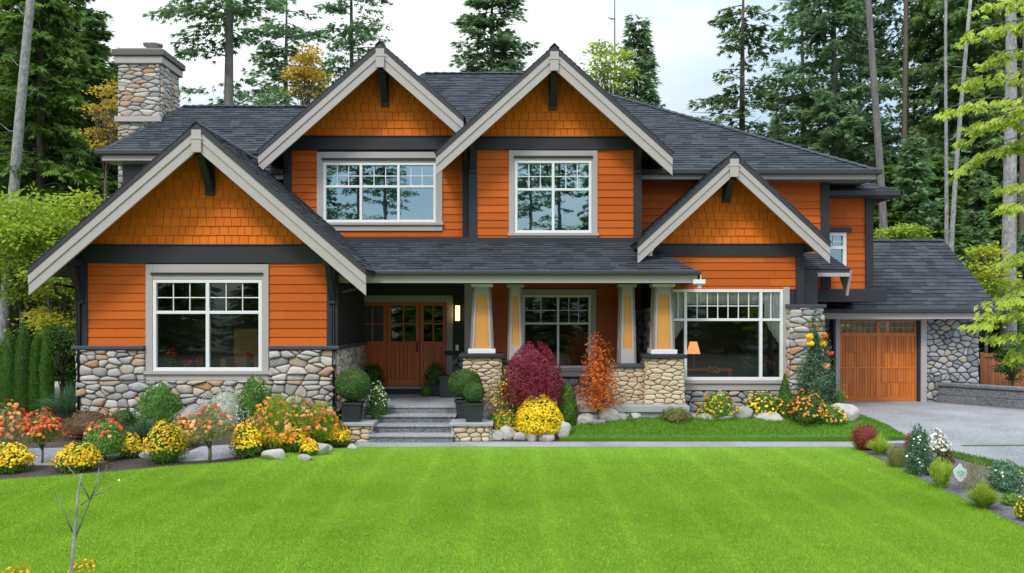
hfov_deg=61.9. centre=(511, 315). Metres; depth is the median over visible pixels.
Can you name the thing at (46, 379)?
cedar column
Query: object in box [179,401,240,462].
rose bush
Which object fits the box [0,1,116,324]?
conifer
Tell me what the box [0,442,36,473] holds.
yellow mum
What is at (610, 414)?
boulder
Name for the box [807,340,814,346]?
flower
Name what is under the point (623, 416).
boulder
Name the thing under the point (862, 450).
ground
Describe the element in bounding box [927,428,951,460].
white bush
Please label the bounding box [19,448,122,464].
gravel path
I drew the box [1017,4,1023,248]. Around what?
bare tree
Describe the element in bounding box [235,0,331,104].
conifer
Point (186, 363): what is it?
potted flower
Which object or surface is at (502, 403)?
yellow shrub
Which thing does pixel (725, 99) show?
conifer
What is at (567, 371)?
window
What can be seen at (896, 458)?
lime shrub
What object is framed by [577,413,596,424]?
boulder
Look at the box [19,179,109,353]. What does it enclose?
maple tree
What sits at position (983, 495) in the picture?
grass clump
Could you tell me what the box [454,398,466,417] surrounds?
planter pot
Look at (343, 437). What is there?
yellow mum
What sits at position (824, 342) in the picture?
flower
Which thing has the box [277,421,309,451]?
yellow mum
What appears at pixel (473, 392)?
topiary
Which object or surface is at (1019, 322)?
shrub
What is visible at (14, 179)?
bare tree
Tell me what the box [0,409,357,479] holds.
flower bed
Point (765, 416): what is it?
boulder
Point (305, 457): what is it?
boulder
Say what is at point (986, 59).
conifer
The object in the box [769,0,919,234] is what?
conifer
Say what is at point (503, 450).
lawn
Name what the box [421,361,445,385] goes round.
leafy plant
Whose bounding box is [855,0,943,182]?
conifer
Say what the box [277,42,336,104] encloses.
autumn tree
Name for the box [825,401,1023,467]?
driveway
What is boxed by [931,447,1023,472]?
edge grass
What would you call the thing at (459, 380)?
topiary
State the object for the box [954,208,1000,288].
conifer
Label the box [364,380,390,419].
flower plant
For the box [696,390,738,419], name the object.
marigolds
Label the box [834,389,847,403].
shrub
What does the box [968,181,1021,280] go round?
conifer
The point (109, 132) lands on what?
autumn tree
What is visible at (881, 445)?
grass clump
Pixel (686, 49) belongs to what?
sky
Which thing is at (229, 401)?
silver bush
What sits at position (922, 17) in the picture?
conifer
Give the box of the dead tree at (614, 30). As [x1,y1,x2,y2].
[608,0,615,92]
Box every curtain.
[673,293,682,337]
[764,293,778,342]
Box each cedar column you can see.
[0,328,15,415]
[11,319,30,415]
[27,329,41,414]
[38,325,55,413]
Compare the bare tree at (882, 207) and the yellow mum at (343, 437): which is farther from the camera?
the bare tree at (882, 207)
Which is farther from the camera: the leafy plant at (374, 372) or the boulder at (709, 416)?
the leafy plant at (374, 372)
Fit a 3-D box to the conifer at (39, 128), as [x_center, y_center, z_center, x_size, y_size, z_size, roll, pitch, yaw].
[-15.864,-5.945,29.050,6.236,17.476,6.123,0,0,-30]
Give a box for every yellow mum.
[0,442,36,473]
[50,441,103,472]
[119,432,142,458]
[139,418,188,463]
[228,422,264,457]
[256,426,279,449]
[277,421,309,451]
[299,439,318,454]
[322,424,353,445]
[493,411,516,431]
[515,394,563,435]
[1014,495,1023,520]
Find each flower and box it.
[164,348,177,366]
[182,358,193,366]
[195,356,204,366]
[246,351,254,366]
[707,366,719,376]
[741,354,753,371]
[762,357,774,374]
[805,333,813,339]
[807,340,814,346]
[820,339,827,346]
[821,332,827,338]
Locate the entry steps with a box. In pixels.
[366,406,456,441]
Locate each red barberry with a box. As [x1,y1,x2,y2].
[848,424,881,449]
[903,432,913,447]
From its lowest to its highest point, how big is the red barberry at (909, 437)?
0.348 m
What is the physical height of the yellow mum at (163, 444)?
0.807 m
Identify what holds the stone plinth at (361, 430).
on the ground at (862, 450)
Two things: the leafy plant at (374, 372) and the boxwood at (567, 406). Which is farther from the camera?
the leafy plant at (374, 372)
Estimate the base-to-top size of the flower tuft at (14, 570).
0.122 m
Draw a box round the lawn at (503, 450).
[0,447,1023,572]
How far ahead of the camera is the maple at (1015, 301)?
13.11 m
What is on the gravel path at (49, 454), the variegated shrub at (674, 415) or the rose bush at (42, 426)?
the rose bush at (42, 426)
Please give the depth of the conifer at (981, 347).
28.33 m
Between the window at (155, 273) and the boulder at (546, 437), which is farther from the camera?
the window at (155, 273)
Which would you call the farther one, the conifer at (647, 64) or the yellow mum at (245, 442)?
the conifer at (647, 64)
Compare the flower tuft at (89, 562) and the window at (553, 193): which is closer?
the flower tuft at (89, 562)
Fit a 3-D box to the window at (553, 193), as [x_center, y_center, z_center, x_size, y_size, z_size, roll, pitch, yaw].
[1.003,-2.923,20.780,2.219,2.221,0.160,0,0,0]
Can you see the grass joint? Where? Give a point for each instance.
(993, 445)
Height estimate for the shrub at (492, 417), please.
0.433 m
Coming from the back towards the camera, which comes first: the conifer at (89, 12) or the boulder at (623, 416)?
the conifer at (89, 12)
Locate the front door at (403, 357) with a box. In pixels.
[387,302,419,385]
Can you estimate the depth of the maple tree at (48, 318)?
23.70 m
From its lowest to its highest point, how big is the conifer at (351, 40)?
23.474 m
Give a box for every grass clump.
[31,380,76,417]
[125,411,163,442]
[867,432,893,454]
[960,480,1003,509]
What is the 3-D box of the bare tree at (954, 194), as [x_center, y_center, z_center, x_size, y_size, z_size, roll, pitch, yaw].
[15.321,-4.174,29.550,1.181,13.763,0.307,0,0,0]
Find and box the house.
[26,40,1001,424]
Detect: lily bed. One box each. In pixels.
[239,392,331,451]
[305,401,343,442]
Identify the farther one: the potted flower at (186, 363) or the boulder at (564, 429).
the potted flower at (186, 363)
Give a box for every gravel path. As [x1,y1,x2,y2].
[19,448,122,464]
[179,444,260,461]
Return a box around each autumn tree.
[74,76,117,200]
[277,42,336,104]
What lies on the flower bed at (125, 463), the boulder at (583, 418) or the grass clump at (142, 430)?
the grass clump at (142, 430)
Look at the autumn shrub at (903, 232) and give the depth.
28.75 m
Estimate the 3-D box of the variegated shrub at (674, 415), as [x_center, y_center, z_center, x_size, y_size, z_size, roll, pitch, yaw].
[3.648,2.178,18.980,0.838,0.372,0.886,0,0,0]
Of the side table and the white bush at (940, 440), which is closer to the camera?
the white bush at (940, 440)
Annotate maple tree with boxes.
[0,182,84,333]
[2,244,74,399]
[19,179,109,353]
[30,323,76,396]
[957,238,1023,352]
[987,342,1023,385]
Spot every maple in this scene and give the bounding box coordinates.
[498,341,564,406]
[571,331,624,419]
[933,0,1023,369]
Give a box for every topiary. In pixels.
[335,368,370,401]
[448,368,481,399]
[463,381,484,402]
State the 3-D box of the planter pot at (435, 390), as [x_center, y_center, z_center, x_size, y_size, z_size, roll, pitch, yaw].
[-1.931,1.841,21.500,0.430,0.319,0.430,0,0,0]
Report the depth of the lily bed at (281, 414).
16.20 m
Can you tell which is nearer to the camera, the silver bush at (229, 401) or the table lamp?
the silver bush at (229, 401)
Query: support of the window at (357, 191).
in the house
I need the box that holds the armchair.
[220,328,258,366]
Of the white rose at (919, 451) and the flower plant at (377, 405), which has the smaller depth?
the white rose at (919, 451)
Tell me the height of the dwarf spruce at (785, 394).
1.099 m
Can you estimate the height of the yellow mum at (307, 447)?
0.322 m
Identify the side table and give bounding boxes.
[687,367,731,376]
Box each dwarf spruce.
[627,413,633,421]
[775,372,793,416]
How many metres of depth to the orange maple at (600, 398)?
18.66 m
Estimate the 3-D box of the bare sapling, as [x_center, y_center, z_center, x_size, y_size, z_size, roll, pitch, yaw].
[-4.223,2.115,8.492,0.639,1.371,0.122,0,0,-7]
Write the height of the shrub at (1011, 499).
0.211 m
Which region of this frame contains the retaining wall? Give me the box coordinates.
[937,382,1023,409]
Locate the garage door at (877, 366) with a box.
[840,321,915,400]
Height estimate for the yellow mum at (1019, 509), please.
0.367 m
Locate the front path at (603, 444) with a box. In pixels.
[354,440,904,446]
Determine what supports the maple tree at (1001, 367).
on the ground at (862, 450)
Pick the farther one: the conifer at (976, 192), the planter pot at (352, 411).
the conifer at (976, 192)
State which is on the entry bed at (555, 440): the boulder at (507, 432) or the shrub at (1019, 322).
the boulder at (507, 432)
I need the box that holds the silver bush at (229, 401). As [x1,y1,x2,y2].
[193,386,249,431]
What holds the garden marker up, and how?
on the side bed at (1004, 511)
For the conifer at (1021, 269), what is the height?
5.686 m
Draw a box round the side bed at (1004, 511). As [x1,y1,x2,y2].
[854,443,1023,526]
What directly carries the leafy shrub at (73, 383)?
on the ground at (862, 450)
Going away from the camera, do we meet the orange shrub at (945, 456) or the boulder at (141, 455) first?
the orange shrub at (945, 456)
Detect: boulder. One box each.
[54,381,66,398]
[139,451,149,457]
[173,406,205,427]
[261,449,285,459]
[297,454,311,460]
[315,443,328,454]
[327,444,332,451]
[347,444,356,448]
[491,429,502,439]
[499,426,515,439]
[513,432,526,439]
[527,432,537,441]
[537,433,554,441]
[556,421,570,437]
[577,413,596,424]
[596,407,619,420]
[619,412,626,419]
[627,412,641,418]
[697,413,716,419]
[735,406,752,418]
[753,412,783,420]
[830,403,859,420]
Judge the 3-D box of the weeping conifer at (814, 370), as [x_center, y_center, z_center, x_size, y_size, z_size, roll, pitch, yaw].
[6.943,1.068,19.397,1.214,2.708,1.223,0,0,0]
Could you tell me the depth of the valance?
20.31 m
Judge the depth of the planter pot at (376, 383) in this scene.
21.38 m
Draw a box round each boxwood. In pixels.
[132,381,184,428]
[237,373,271,427]
[557,382,577,425]
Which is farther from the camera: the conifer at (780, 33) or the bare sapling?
the conifer at (780, 33)
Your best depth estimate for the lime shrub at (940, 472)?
13.06 m
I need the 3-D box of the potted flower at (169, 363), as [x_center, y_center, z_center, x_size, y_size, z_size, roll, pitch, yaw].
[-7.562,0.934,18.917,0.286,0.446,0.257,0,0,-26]
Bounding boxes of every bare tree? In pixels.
[0,0,35,345]
[850,0,888,332]
[895,0,919,211]
[937,0,971,251]
[944,0,956,244]
[1001,3,1016,352]
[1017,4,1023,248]
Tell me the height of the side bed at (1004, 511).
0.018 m
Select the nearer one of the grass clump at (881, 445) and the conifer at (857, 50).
the grass clump at (881, 445)
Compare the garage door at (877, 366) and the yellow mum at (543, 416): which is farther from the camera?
the garage door at (877, 366)
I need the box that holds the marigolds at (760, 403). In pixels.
[741,390,784,416]
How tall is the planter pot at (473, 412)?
0.406 m
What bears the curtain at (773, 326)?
hanging from the house
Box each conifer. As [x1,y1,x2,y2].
[0,0,112,354]
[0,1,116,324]
[12,12,117,351]
[29,0,117,210]
[142,0,306,104]
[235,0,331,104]
[300,0,393,86]
[447,0,541,71]
[573,39,642,96]
[616,13,665,108]
[685,0,807,142]
[759,0,845,148]
[768,110,790,139]
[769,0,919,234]
[792,303,845,416]
[812,0,901,330]
[840,164,913,332]
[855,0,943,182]
[873,134,948,326]
[885,0,1001,248]
[909,0,1022,253]
[920,151,976,257]
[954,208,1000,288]
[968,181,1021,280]
[978,12,1019,205]
[978,276,1021,352]
[980,1,1022,222]
[1016,231,1023,344]
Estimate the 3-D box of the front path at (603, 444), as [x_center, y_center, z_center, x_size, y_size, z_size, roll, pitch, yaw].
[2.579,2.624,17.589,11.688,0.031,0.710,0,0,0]
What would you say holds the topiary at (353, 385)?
on the planter pot at (352, 411)
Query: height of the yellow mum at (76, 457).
0.526 m
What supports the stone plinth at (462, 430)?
on the ground at (862, 450)
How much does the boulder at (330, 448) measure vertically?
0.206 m
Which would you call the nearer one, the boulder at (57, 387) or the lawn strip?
the lawn strip
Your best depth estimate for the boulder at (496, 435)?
18.08 m
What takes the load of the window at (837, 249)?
in the house
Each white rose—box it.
[902,423,934,476]
[984,458,1023,494]
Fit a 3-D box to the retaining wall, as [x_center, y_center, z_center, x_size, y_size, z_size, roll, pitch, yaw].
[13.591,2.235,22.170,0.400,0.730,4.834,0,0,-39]
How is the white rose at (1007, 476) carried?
on the side bed at (1004, 511)
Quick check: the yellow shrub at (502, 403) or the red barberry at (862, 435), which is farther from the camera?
the yellow shrub at (502, 403)
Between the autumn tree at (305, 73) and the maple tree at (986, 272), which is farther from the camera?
the autumn tree at (305, 73)
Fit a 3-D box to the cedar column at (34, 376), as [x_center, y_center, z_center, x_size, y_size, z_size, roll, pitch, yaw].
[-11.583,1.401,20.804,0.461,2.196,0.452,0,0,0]
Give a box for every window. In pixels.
[143,264,268,380]
[317,152,443,230]
[508,150,598,237]
[522,289,595,376]
[673,289,782,379]
[830,232,845,265]
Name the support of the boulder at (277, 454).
on the lawn at (503, 450)
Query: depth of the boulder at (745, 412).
18.98 m
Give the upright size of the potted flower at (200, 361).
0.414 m
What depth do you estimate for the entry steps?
18.31 m
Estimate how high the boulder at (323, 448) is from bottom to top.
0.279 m
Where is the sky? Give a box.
[4,0,1000,155]
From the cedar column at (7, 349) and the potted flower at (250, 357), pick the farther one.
the cedar column at (7, 349)
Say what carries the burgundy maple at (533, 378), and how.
on the entry bed at (555, 440)
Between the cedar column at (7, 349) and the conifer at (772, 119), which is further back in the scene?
the conifer at (772, 119)
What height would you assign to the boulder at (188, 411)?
0.580 m
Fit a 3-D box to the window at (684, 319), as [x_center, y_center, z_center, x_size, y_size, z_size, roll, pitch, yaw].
[4.995,0.441,20.212,2.830,2.148,0.095,0,0,0]
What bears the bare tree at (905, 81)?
on the ground at (862, 450)
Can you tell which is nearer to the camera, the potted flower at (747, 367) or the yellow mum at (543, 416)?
the yellow mum at (543, 416)
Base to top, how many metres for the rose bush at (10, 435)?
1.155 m
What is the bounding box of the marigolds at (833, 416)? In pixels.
[820,403,850,424]
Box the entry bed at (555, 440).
[455,430,575,441]
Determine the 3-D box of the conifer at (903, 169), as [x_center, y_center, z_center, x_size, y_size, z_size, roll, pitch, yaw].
[15.461,-2.144,33.095,3.931,9.859,4.321,0,0,1]
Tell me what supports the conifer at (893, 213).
on the ground at (862, 450)
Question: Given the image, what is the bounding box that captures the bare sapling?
[56,460,119,572]
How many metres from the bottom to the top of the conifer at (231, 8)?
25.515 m
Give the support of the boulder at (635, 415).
on the house bed
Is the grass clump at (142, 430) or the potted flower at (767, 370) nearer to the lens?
the grass clump at (142, 430)
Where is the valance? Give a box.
[679,293,773,304]
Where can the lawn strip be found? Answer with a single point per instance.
(765, 438)
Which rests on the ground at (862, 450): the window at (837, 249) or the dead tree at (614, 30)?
the dead tree at (614, 30)
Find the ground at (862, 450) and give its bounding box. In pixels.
[74,401,1015,523]
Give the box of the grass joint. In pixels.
[962,444,1023,445]
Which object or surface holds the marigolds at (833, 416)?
on the house bed
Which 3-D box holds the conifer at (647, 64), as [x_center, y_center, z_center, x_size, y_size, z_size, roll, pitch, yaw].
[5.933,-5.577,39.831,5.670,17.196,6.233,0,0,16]
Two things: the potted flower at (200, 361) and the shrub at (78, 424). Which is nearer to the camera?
the shrub at (78, 424)
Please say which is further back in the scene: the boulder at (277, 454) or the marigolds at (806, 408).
the marigolds at (806, 408)
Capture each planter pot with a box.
[341,401,364,421]
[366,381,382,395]
[426,383,438,395]
[438,375,458,397]
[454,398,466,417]
[463,401,484,421]
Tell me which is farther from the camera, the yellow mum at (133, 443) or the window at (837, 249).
the window at (837, 249)
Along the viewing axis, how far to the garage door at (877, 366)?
24.34 m
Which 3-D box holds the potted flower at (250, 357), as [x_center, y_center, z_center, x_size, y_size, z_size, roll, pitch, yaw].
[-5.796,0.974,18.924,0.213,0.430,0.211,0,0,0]
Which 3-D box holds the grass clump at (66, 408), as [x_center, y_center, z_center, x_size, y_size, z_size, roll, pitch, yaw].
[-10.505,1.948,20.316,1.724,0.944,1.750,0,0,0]
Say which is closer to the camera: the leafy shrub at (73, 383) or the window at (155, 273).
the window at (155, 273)
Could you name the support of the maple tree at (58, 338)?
on the ground at (862, 450)
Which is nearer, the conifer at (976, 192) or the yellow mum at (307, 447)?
the yellow mum at (307, 447)
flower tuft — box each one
[2,565,30,572]
[68,558,96,572]
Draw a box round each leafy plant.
[364,363,384,382]
[419,382,432,396]
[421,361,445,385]
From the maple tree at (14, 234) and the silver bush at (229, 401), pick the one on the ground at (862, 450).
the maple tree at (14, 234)
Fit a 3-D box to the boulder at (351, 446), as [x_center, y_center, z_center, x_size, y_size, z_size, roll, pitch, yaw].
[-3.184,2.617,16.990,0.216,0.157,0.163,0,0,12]
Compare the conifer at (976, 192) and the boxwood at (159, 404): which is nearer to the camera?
the boxwood at (159, 404)
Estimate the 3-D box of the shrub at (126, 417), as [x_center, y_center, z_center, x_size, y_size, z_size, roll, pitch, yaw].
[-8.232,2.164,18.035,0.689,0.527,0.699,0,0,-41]
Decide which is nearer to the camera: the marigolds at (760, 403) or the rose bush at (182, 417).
the rose bush at (182, 417)
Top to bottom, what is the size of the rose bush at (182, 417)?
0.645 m
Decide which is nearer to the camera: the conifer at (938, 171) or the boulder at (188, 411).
the boulder at (188, 411)
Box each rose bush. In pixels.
[0,399,34,448]
[16,407,68,462]
[81,418,129,459]
[173,415,199,448]
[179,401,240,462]
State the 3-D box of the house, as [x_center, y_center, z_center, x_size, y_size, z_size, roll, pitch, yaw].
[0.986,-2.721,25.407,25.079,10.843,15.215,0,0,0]
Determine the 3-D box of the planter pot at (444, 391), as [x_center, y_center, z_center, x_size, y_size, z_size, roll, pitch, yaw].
[-1.520,1.738,21.200,0.564,0.524,0.564,0,0,0]
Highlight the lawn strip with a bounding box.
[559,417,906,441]
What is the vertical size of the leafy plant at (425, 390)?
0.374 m
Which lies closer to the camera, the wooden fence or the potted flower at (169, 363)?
the potted flower at (169, 363)
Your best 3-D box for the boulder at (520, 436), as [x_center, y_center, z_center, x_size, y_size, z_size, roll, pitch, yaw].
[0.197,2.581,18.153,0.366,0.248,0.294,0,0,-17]
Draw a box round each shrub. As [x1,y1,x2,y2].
[53,348,76,392]
[57,406,128,440]
[108,406,138,430]
[484,369,520,418]
[487,411,500,429]
[659,406,693,422]
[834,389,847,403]
[873,222,937,332]
[885,444,907,467]
[927,456,953,487]
[935,445,956,462]
[978,308,1023,352]
[1000,492,1019,505]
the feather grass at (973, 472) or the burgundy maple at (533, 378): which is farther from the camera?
the burgundy maple at (533, 378)
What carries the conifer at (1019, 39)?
on the ground at (862, 450)
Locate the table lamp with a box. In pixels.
[687,342,699,367]
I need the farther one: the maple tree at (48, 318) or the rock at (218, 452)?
the maple tree at (48, 318)
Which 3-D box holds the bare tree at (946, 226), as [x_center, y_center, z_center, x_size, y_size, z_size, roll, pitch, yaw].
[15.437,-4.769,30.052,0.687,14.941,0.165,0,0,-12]
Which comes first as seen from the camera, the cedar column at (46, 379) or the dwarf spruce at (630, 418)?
the dwarf spruce at (630, 418)
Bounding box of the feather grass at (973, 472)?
[953,456,997,490]
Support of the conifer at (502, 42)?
on the ground at (862, 450)
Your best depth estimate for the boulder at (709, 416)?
18.95 m
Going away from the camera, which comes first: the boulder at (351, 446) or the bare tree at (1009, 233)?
the boulder at (351, 446)
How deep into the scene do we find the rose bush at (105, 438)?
15.27 m
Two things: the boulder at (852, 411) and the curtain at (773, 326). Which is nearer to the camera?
the boulder at (852, 411)
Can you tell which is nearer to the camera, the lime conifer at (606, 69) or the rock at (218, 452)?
the rock at (218, 452)
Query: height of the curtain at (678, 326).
1.370 m
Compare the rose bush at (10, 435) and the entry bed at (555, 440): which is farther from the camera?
the entry bed at (555, 440)
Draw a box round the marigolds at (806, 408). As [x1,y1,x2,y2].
[783,389,828,425]
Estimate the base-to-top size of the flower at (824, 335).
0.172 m
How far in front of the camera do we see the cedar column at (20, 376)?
20.64 m
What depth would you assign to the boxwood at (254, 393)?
18.04 m
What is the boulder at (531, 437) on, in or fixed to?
on the entry bed at (555, 440)
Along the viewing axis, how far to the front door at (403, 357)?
22.29 m
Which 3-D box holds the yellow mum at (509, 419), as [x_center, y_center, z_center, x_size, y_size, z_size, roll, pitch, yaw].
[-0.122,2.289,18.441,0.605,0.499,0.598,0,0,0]
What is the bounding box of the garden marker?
[953,464,966,490]
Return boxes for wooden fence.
[978,352,1023,386]
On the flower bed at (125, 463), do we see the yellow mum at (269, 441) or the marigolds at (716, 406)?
the yellow mum at (269, 441)
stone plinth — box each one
[343,419,378,441]
[449,419,493,441]
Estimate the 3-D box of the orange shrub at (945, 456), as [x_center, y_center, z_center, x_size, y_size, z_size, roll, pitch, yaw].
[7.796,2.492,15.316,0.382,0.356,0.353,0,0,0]
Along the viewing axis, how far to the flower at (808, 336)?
19.09 m

